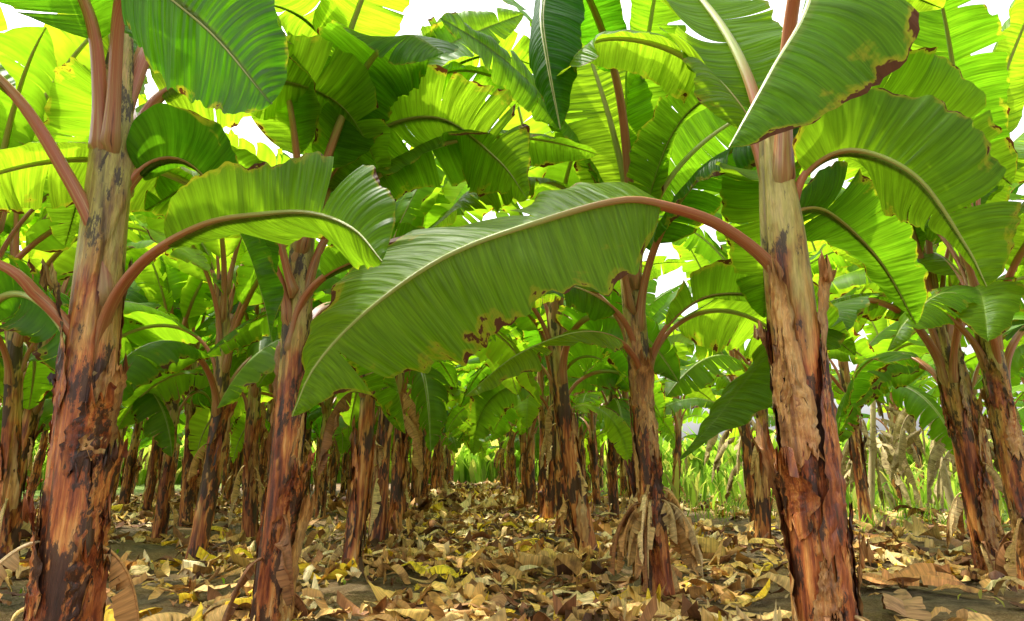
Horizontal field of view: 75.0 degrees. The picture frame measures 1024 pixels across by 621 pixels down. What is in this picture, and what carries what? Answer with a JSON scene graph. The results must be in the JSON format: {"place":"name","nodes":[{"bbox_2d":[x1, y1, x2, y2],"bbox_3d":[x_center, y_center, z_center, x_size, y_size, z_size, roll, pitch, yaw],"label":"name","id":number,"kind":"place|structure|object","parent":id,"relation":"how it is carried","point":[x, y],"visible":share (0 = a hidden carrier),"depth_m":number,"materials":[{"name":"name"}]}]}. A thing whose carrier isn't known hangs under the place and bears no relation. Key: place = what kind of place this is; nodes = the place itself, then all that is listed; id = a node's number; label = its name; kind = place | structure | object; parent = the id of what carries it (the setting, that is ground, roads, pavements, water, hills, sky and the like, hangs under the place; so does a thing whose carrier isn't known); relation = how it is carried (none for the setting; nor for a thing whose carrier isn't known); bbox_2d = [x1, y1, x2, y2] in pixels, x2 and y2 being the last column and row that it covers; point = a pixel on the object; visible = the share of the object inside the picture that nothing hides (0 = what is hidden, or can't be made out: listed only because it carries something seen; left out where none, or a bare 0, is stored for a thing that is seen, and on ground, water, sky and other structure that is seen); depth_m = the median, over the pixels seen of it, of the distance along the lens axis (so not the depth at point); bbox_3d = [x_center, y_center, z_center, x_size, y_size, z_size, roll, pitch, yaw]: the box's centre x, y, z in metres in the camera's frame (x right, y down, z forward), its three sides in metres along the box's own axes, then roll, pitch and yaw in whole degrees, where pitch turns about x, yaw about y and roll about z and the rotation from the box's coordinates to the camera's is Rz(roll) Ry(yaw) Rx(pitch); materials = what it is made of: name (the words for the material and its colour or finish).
{"place":"outdoors","nodes":[
{"label":"outdoors","id":0,"kind":"place"},
{"bbox_2d":[0,483,1023,620],"bbox_3d":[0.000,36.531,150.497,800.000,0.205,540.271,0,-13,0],"label":"ground","id":1,"kind":"structure","parent":0,"point":[356,591],"depth_m":5.37,"materials":[{"name":"soil"}]},
{"bbox_2d":[0,213,39,397],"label":"banana plant","id":2,"kind":"object","parent":1,"relation":"on","point":[25,228],"visible":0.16,"depth_m":8.90,"materials":[{"name":"green plant"}]},
{"bbox_2d":[0,406,49,497],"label":"banana plant","id":3,"kind":"object","parent":1,"relation":"on","point":[36,472],"visible":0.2,"depth_m":18.88,"materials":[{"name":"brown plant"}]},
{"bbox_2d":[2,239,57,466],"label":"banana plant","id":4,"kind":"object","parent":1,"relation":"on","point":[48,407],"visible":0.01,"depth_m":11.02,"materials":[{"name":"green plant"}]},
{"bbox_2d":[0,6,164,371],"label":"banana plant","id":5,"kind":"object","parent":1,"relation":"on","point":[39,54],"visible":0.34,"depth_m":4.56,"materials":[{"name":"green plant"}]},
{"bbox_2d":[0,136,209,503],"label":"banana plant","id":6,"kind":"object","parent":1,"relation":"on","point":[161,420],"visible":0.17,"depth_m":8.95,"materials":[{"name":"green plant"}]},
{"bbox_2d":[0,250,209,420],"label":"banana plant","id":7,"kind":"object","parent":1,"relation":"on","point":[136,288],"visible":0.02,"depth_m":11.04,"materials":[{"name":"green plant"}]},
{"bbox_2d":[0,136,210,559],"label":"banana plant","id":8,"kind":"object","parent":1,"relation":"on","point":[18,365],"visible":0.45,"depth_m":6.76,"materials":[{"name":"green plant"}]},
{"bbox_2d":[111,427,127,502],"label":"banana plant","id":9,"kind":"object","parent":1,"relation":"on","point":[121,433],"visible":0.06,"depth_m":18.23,"materials":[{"name":"brown plant"}]},
{"bbox_2d":[104,605,162,620],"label":"fallen leaf","id":10,"kind":"object","parent":1,"relation":"on","point":[109,615],"visible":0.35,"depth_m":4.24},
{"bbox_2d":[23,213,244,540],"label":"banana plant","id":11,"kind":"object","parent":1,"relation":"on","point":[156,276],"visible":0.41,"depth_m":9.77,"materials":[{"name":"green plant"}]},
{"bbox_2d":[118,414,153,503],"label":"banana plant","id":12,"kind":"object","parent":1,"relation":"on","point":[130,467],"visible":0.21,"depth_m":15.73,"materials":[{"name":"brown plant"}]},
{"bbox_2d":[138,433,183,482],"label":"banana plant","id":13,"kind":"object","parent":1,"relation":"on","point":[145,441],"visible":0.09,"depth_m":26.96,"materials":[{"name":"green plant"}]},
{"bbox_2d":[119,316,246,516],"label":"banana plant","id":14,"kind":"object","parent":1,"relation":"on","point":[150,484],"visible":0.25,"depth_m":12.69,"materials":[{"name":"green plant"}]},
{"bbox_2d":[154,370,212,504],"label":"banana plant","id":15,"kind":"object","parent":1,"relation":"on","point":[182,416],"visible":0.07,"depth_m":17.43,"materials":[{"name":"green plant"}]},
{"bbox_2d":[140,603,250,620],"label":"fallen leaf","id":16,"kind":"object","parent":1,"relation":"on","point":[216,613],"visible":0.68,"depth_m":4.19,"materials":[{"name":"plant"}]},
{"bbox_2d":[0,0,395,620],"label":"banana plant","id":17,"kind":"object","parent":1,"relation":"on","point":[231,63],"visible":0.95,"depth_m":3.02,"materials":[{"name":"green plant"}]},
{"bbox_2d":[132,280,270,526],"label":"banana plant","id":18,"kind":"object","parent":1,"relation":"on","point":[188,493],"visible":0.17,"depth_m":11.12,"materials":[{"name":"green plant"}]},
{"bbox_2d":[117,129,314,539],"bbox_3d":[-3.876,0.277,9.498,3.648,6.031,2.865,-8,-15,30],"label":"banana plant","id":19,"kind":"object","parent":1,"relation":"on","point":[255,427],"visible":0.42,"depth_m":9.11,"materials":[{"name":"green plant"}]},
{"bbox_2d":[221,432,230,492],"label":"banana plant","id":20,"kind":"object","parent":1,"relation":"on","point":[226,461],"visible":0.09,"depth_m":26.03,"materials":[{"name":"brown plant"}]},
{"bbox_2d":[193,316,268,507],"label":"banana plant","id":21,"kind":"object","parent":1,"relation":"on","point":[210,338],"visible":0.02,"depth_m":15.75,"materials":[{"name":"green plant"}]},
{"bbox_2d":[222,413,244,506],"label":"banana plant","id":22,"kind":"object","parent":1,"relation":"on","point":[238,461],"visible":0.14,"depth_m":17.06,"materials":[{"name":"brown plant"}]},
{"bbox_2d":[159,575,310,593],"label":"fallen leaf","id":23,"kind":"object","parent":1,"relation":"on","point":[251,582],"visible":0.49,"depth_m":4.88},
{"bbox_2d":[222,408,266,499],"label":"banana plant","id":24,"kind":"object","parent":1,"relation":"on","point":[228,493],"visible":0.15,"depth_m":21.36,"materials":[{"name":"brown plant"}]},
{"bbox_2d":[119,94,381,559],"bbox_3d":[-3.142,0.146,7.681,3.880,5.510,4.011,7,-17,-22],"label":"banana plant","id":25,"kind":"object","parent":1,"relation":"on","point":[165,345],"visible":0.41,"depth_m":7.34,"materials":[{"name":"green plant"}]},
{"bbox_2d":[179,383,321,505],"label":"banana plant","id":26,"kind":"object","parent":1,"relation":"on","point":[263,458],"visible":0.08,"depth_m":13.74,"materials":[{"name":"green plant"}]},
{"bbox_2d":[229,394,350,481],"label":"banana plant","id":27,"kind":"object","parent":1,"relation":"on","point":[237,439],"visible":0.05,"depth_m":16.32,"materials":[{"name":"green plant"}]},
{"bbox_2d":[188,245,409,495],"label":"banana plant","id":28,"kind":"object","parent":1,"relation":"on","point":[199,422],"visible":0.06,"depth_m":10.86,"materials":[{"name":"green plant"}]},
{"bbox_2d":[0,0,598,620],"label":"banana plant","id":29,"kind":"object","parent":1,"relation":"on","point":[414,82],"visible":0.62,"depth_m":4.43,"materials":[{"name":"green plant"}]},
{"bbox_2d":[311,429,339,497],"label":"banana plant","id":30,"kind":"object","parent":1,"relation":"on","point":[333,474],"visible":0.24,"depth_m":21.82,"materials":[{"name":"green plant"}]},
{"bbox_2d":[312,425,347,494],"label":"banana plant","id":31,"kind":"object","parent":1,"relation":"on","point":[343,468],"visible":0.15,"depth_m":23.53,"materials":[{"name":"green plant"}]},
{"bbox_2d":[302,428,375,499],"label":"banana plant","id":32,"kind":"object","parent":1,"relation":"on","point":[308,436],"visible":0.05,"depth_m":17.43,"materials":[{"name":"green plant"}]},
{"bbox_2d":[306,384,410,505],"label":"banana plant","id":33,"kind":"object","parent":1,"relation":"on","point":[313,415],"visible":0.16,"depth_m":14.27,"materials":[{"name":"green plant"}]},
{"bbox_2d":[311,382,410,517],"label":"banana plant","id":34,"kind":"object","parent":1,"relation":"on","point":[320,482],"visible":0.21,"depth_m":12.84,"materials":[{"name":"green plant"}]},
{"bbox_2d":[256,185,469,531],"bbox_3d":[-1.514,0.446,9.818,4.159,5.713,4.023,-9,-15,35],"label":"banana plant","id":35,"kind":"object","parent":1,"relation":"on","point":[433,412],"visible":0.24,"depth_m":8.82,"materials":[{"name":"green plant"}]},
{"bbox_2d":[207,100,521,548],"bbox_3d":[-1.575,0.080,8.551,2.891,5.930,3.643,-5,-14,19],"label":"banana plant","id":36,"kind":"object","parent":1,"relation":"on","point":[254,330],"visible":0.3,"depth_m":7.82,"materials":[{"name":"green plant"}]},
{"bbox_2d":[217,101,547,572],"bbox_3d":[-1.181,-0.241,6.306,3.206,5.372,2.972,-4,-14,15],"label":"banana plant","id":37,"kind":"object","parent":1,"relation":"on","point":[414,207],"visible":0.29,"depth_m":6.09,"materials":[{"name":"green plant"}]},
{"bbox_2d":[317,262,493,471],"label":"banana plant","id":38,"kind":"object","parent":1,"relation":"on","point":[456,394],"visible":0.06,"depth_m":11.25,"materials":[{"name":"green plant"}]},
{"bbox_2d":[353,362,486,519],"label":"banana plant","id":39,"kind":"object","parent":1,"relation":"on","point":[406,497],"visible":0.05,"depth_m":13.00,"materials":[{"name":"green plant"}]},
{"bbox_2d":[376,364,476,501],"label":"banana plant","id":40,"kind":"object","parent":1,"relation":"on","point":[416,480],"visible":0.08,"depth_m":15.12,"materials":[{"name":"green plant"}]},
{"bbox_2d":[401,561,467,577],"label":"fallen leaf","id":41,"kind":"object","parent":1,"relation":"on","point":[438,569],"visible":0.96,"depth_m":5.49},
{"bbox_2d":[429,375,459,489],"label":"banana plant","id":42,"kind":"object","parent":1,"relation":"on","point":[434,483],"visible":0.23,"depth_m":20.70,"materials":[{"name":"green plant"}]},
{"bbox_2d":[408,361,481,498],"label":"banana plant","id":43,"kind":"object","parent":1,"relation":"on","point":[425,492],"visible":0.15,"depth_m":16.73,"materials":[{"name":"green plant"}]},
{"bbox_2d":[421,354,476,463],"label":"banana plant","id":44,"kind":"object","parent":1,"relation":"on","point":[423,432],"visible":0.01,"depth_m":18.76,"materials":[{"name":"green plant"}]},
{"bbox_2d":[441,373,467,489],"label":"banana plant","id":45,"kind":"object","parent":1,"relation":"on","point":[463,376],"visible":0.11,"depth_m":24.87,"materials":[{"name":"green plant"}]},
{"bbox_2d":[443,431,470,487],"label":"banana plant","id":46,"kind":"object","parent":1,"relation":"on","point":[455,446],"visible":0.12,"depth_m":27.88,"materials":[{"name":"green plant"}]},
{"bbox_2d":[431,386,484,490],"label":"banana plant","id":47,"kind":"object","parent":1,"relation":"on","point":[440,475],"visible":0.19,"depth_m":22.91,"materials":[{"name":"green plant"}]},
{"bbox_2d":[415,592,507,612],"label":"fallen leaf","id":48,"kind":"object","parent":1,"relation":"on","point":[500,599],"visible":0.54,"depth_m":4.37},
{"bbox_2d":[444,442,487,486],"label":"banana plant","id":49,"kind":"object","parent":1,"relation":"on","point":[481,454],"visible":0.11,"depth_m":30.21,"materials":[{"name":"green plant"}]},
{"bbox_2d":[452,421,517,486],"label":"banana plant","id":50,"kind":"object","parent":1,"relation":"on","point":[456,431],"visible":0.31,"depth_m":22.21,"materials":[{"name":"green plant"}]},
{"bbox_2d":[458,369,517,486],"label":"banana plant","id":51,"kind":"object","parent":1,"relation":"on","point":[503,476],"visible":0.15,"depth_m":27.54,"materials":[{"name":"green plant"}]},
{"bbox_2d":[445,326,547,498],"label":"banana plant","id":52,"kind":"object","parent":1,"relation":"on","point":[457,415],"visible":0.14,"depth_m":16.55,"materials":[{"name":"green plant"}]},
{"bbox_2d":[436,327,585,513],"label":"banana plant","id":53,"kind":"object","parent":1,"relation":"on","point":[530,490],"visible":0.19,"depth_m":14.40,"materials":[{"name":"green plant"}]},
{"bbox_2d":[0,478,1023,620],"bbox_3d":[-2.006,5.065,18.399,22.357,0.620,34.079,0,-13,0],"label":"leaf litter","id":54,"kind":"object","parent":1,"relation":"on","point":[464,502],"visible":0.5,"depth_m":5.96,"materials":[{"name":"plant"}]},
{"bbox_2d":[108,565,154,576],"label":"fallen leaf","id":55,"kind":"object","parent":54,"relation":"on","point":[137,569],"visible":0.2,"depth_m":5.88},
{"bbox_2d":[401,589,491,606],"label":"fallen leaf","id":56,"kind":"object","parent":54,"relation":"on","point":[443,598],"visible":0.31,"depth_m":4.48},
{"bbox_2d":[619,598,791,620],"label":"fallen leaf","id":57,"kind":"object","parent":54,"relation":"on","point":[663,607],"visible":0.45,"depth_m":4.13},
{"bbox_2d":[856,563,987,592],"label":"fallen leaf","id":58,"kind":"object","parent":54,"relation":"on","point":[926,573],"visible":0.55,"depth_m":4.83,"materials":[{"name":"plant"}]},
{"bbox_2d":[899,608,992,620],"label":"fallen leaf","id":59,"kind":"object","parent":54,"relation":"on","point":[963,614],"visible":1,"depth_m":3.65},
{"bbox_2d":[19,510,1022,618],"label":"weed seedlings","id":60,"kind":"object","parent":1,"relation":"on","point":[979,592],"visible":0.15,"depth_m":4.55,"materials":[{"name":"green plant"}]},
{"bbox_2d":[470,402,574,494],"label":"banana plant","id":61,"kind":"object","parent":1,"relation":"on","point":[513,432],"visible":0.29,"depth_m":20.21,"materials":[{"name":"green plant"}]},
{"bbox_2d":[455,307,592,516],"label":"banana plant","id":62,"kind":"object","parent":1,"relation":"on","point":[530,409],"visible":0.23,"depth_m":12.58,"materials":[{"name":"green plant"}]},
{"bbox_2d":[25,426,1023,489],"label":"distant thicket","id":63,"kind":"object","parent":1,"relation":"on","point":[475,468],"visible":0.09,"depth_m":41.11,"materials":[{"name":"green plant"}]},
{"bbox_2d":[466,292,632,523],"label":"banana plant","id":64,"kind":"object","parent":1,"relation":"on","point":[488,410],"visible":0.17,"depth_m":10.60,"materials":[{"name":"green plant"}]},
{"bbox_2d":[461,209,685,537],"bbox_3d":[0.586,0.475,9.856,3.606,5.716,3.804,-9,-16,34],"label":"banana plant","id":65,"kind":"object","parent":1,"relation":"on","point":[604,370],"visible":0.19,"depth_m":9.56,"materials":[{"name":"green plant"}]},
{"bbox_2d":[565,591,600,608],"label":"fallen leaf","id":66,"kind":"object","parent":1,"relation":"on","point":[586,598],"visible":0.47,"depth_m":4.62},
{"bbox_2d":[546,352,622,504],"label":"banana plant","id":67,"kind":"object","parent":1,"relation":"on","point":[592,397],"visible":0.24,"depth_m":16.63,"materials":[{"name":"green plant"}]},
{"bbox_2d":[569,391,607,495],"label":"banana plant","id":68,"kind":"object","parent":1,"relation":"on","point":[581,435],"visible":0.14,"depth_m":19.03,"materials":[{"name":"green plant"}]},
{"bbox_2d":[583,399,604,489],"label":"banana plant","id":69,"kind":"object","parent":1,"relation":"on","point":[600,470],"visible":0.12,"depth_m":27.16,"materials":[{"name":"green plant"}]},
{"bbox_2d":[439,23,754,556],"bbox_3d":[0.750,-0.251,7.658,4.077,6.152,3.938,-6,-15,25],"label":"banana plant","id":70,"kind":"object","parent":1,"relation":"on","point":[567,425],"visible":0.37,"depth_m":7.04,"materials":[{"name":"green plant"}]},
{"bbox_2d":[577,573,638,593],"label":"fallen leaf","id":71,"kind":"object","parent":1,"relation":"on","point":[604,578],"visible":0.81,"depth_m":5.40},
{"bbox_2d":[553,598,666,620],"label":"fallen leaf","id":72,"kind":"object","parent":1,"relation":"on","point":[614,611],"visible":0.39,"depth_m":3.92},
{"bbox_2d":[531,284,690,517],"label":"banana plant","id":73,"kind":"object","parent":1,"relation":"on","point":[614,403],"visible":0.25,"depth_m":13.24,"materials":[{"name":"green plant"}]},
{"bbox_2d":[584,389,674,472],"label":"banana plant","id":74,"kind":"object","parent":1,"relation":"on","point":[601,434],"visible":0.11,"depth_m":19.57,"materials":[{"name":"green plant"}]},
{"bbox_2d":[543,271,716,513],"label":"banana plant","id":75,"kind":"object","parent":1,"relation":"on","point":[658,317],"visible":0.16,"depth_m":13.01,"materials":[{"name":"green plant"}]},
{"bbox_2d":[583,378,686,495],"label":"banana plant","id":76,"kind":"object","parent":1,"relation":"on","point":[623,474],"visible":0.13,"depth_m":21.64,"materials":[{"name":"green plant"}]},
{"bbox_2d":[431,0,855,601],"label":"banana plant","id":77,"kind":"object","parent":1,"relation":"on","point":[637,130],"visible":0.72,"depth_m":5.09,"materials":[{"name":"green plant"}]},
{"bbox_2d":[292,0,1021,620],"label":"banana plant","id":78,"kind":"object","parent":1,"relation":"on","point":[816,74],"visible":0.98,"depth_m":2.97,"materials":[{"name":"green plant"}]},
{"bbox_2d":[646,303,724,498],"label":"banana plant","id":79,"kind":"object","parent":1,"relation":"on","point":[682,352],"visible":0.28,"depth_m":17.24,"materials":[{"name":"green plant"}]},
{"bbox_2d":[660,387,716,473],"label":"banana plant","id":80,"kind":"object","parent":1,"relation":"on","point":[695,414],"visible":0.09,"depth_m":29.11,"materials":[{"name":"green plant"}]},
{"bbox_2d":[704,413,755,504],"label":"dead banana plant","id":81,"kind":"object","parent":1,"relation":"on","point":[722,445],"visible":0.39,"depth_m":15.06,"materials":[{"name":"brown plant"}]},
{"bbox_2d":[711,342,774,467],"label":"banana plant","id":82,"kind":"object","parent":1,"relation":"on","point":[735,433],"visible":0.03,"depth_m":18.76,"materials":[{"name":"green plant"}]},
{"bbox_2d":[615,155,875,546],"bbox_3d":[3.480,0.352,8.749,3.940,5.534,3.551,5,-13,-18],"label":"banana plant","id":83,"kind":"object","parent":1,"relation":"on","point":[709,249],"visible":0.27,"depth_m":8.35,"materials":[{"name":"green plant"}]},
{"bbox_2d":[655,235,844,527],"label":"banana plant","id":84,"kind":"object","parent":1,"relation":"on","point":[698,261],"visible":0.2,"depth_m":11.09,"materials":[{"name":"green plant"}]},
{"bbox_2d":[586,461,1007,519],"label":"undergrowth","id":85,"kind":"object","parent":1,"relation":"on","point":[704,484],"visible":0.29,"depth_m":16.99,"materials":[{"name":"green plant"}]},
{"bbox_2d":[599,483,1008,534],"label":"grass","id":86,"kind":"structure","parent":1,"relation":"on","point":[719,517],"depth_m":12.11,"materials":[{"name":"plant"}]},
{"bbox_2d":[748,241,953,525],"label":"banana plant","id":87,"kind":"object","parent":1,"relation":"on","point":[917,401],"visible":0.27,"depth_m":11.33,"materials":[{"name":"green plant"}]},
{"bbox_2d":[680,7,1023,582],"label":"banana plant","id":88,"kind":"object","parent":1,"relation":"on","point":[987,315],"visible":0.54,"depth_m":6.12,"materials":[{"name":"green plant"}]},
{"bbox_2d":[843,419,922,512],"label":"dead banana plant","id":89,"kind":"object","parent":1,"relation":"on","point":[884,463],"visible":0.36,"depth_m":14.11,"materials":[{"name":"brown plant"}]},
{"bbox_2d":[841,400,925,510],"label":"dead banana plant","id":90,"kind":"object","parent":1,"relation":"on","point":[886,438],"visible":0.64,"depth_m":13.12,"materials":[{"name":"brown plant"}]},
{"bbox_2d":[831,314,936,504],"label":"banana plant","id":91,"kind":"object","parent":1,"relation":"on","point":[872,329],"visible":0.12,"depth_m":16.67,"materials":[{"name":"green plant"}]},
{"bbox_2d":[864,309,934,497],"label":"banana plant","id":92,"kind":"object","parent":1,"relation":"on","point":[927,358],"visible":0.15,"depth_m":20.56,"materials":[{"name":"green plant"}]},
{"bbox_2d":[881,589,931,620],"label":"fallen leaf","id":93,"kind":"object","parent":1,"relation":"on","point":[903,603],"visible":0.93,"depth_m":3.95,"materials":[{"name":"plant"}]},
{"bbox_2d":[809,182,1023,541],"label":"banana plant","id":94,"kind":"object","parent":1,"relation":"on","point":[896,375],"visible":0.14,"depth_m":8.47,"materials":[{"name":"green plant"}]},
{"bbox_2d":[891,407,955,512],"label":"dead banana plant","id":95,"kind":"object","parent":1,"relation":"on","point":[902,437],"visible":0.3,"depth_m":12.09,"materials":[{"name":"brown plant"}]},
{"bbox_2d":[830,0,1023,589],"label":"banana plant","id":96,"kind":"object","parent":1,"relation":"on","point":[996,75],"visible":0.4,"depth_m":5.46,"materials":[{"name":"green plant"}]},
{"bbox_2d":[932,429,994,505],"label":"dead banana plant","id":97,"kind":"object","parent":1,"relation":"on","point":[936,491],"visible":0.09,"depth_m":13.75,"materials":[{"name":"brown plant"}]},
{"bbox_2d":[927,368,1021,488],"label":"dead banana plant","id":98,"kind":"object","parent":1,"relation":"on","point":[934,461],"visible":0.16,"depth_m":10.95,"materials":[{"name":"brown plant"}]},
{"bbox_2d":[932,264,1023,396],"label":"banana plant","id":99,"kind":"object","parent":1,"relation":"on","point":[971,360],"visible":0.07,"depth_m":10.93,"materials":[{"name":"green plant"}]},
{"bbox_2d":[934,337,1023,435],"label":"banana plant","id":100,"kind":"object","parent":1,"relation":"on","point":[1015,380],"visible":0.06,"depth_m":15.88,"materials":[{"name":"green plant"}]},
{"bbox_2d":[973,193,1023,389],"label":"banana plant","id":101,"kind":"object","parent":1,"relation":"on","point":[1017,364],"visible":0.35,"depth_m":7.28,"materials":[{"name":"green plant"}]},
{"bbox_2d":[983,312,1023,425],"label":"banana plant","id":102,"kind":"object","parent":1,"relation":"on","point":[1020,387],"visible":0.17,"depth_m":12.62,"materials":[{"name":"green plant"}]},
{"bbox_2d":[0,0,1023,446],"label":"sky","id":103,"kind":"structure","parent":0,"point":[416,15],"materials":[{"name":"white"}]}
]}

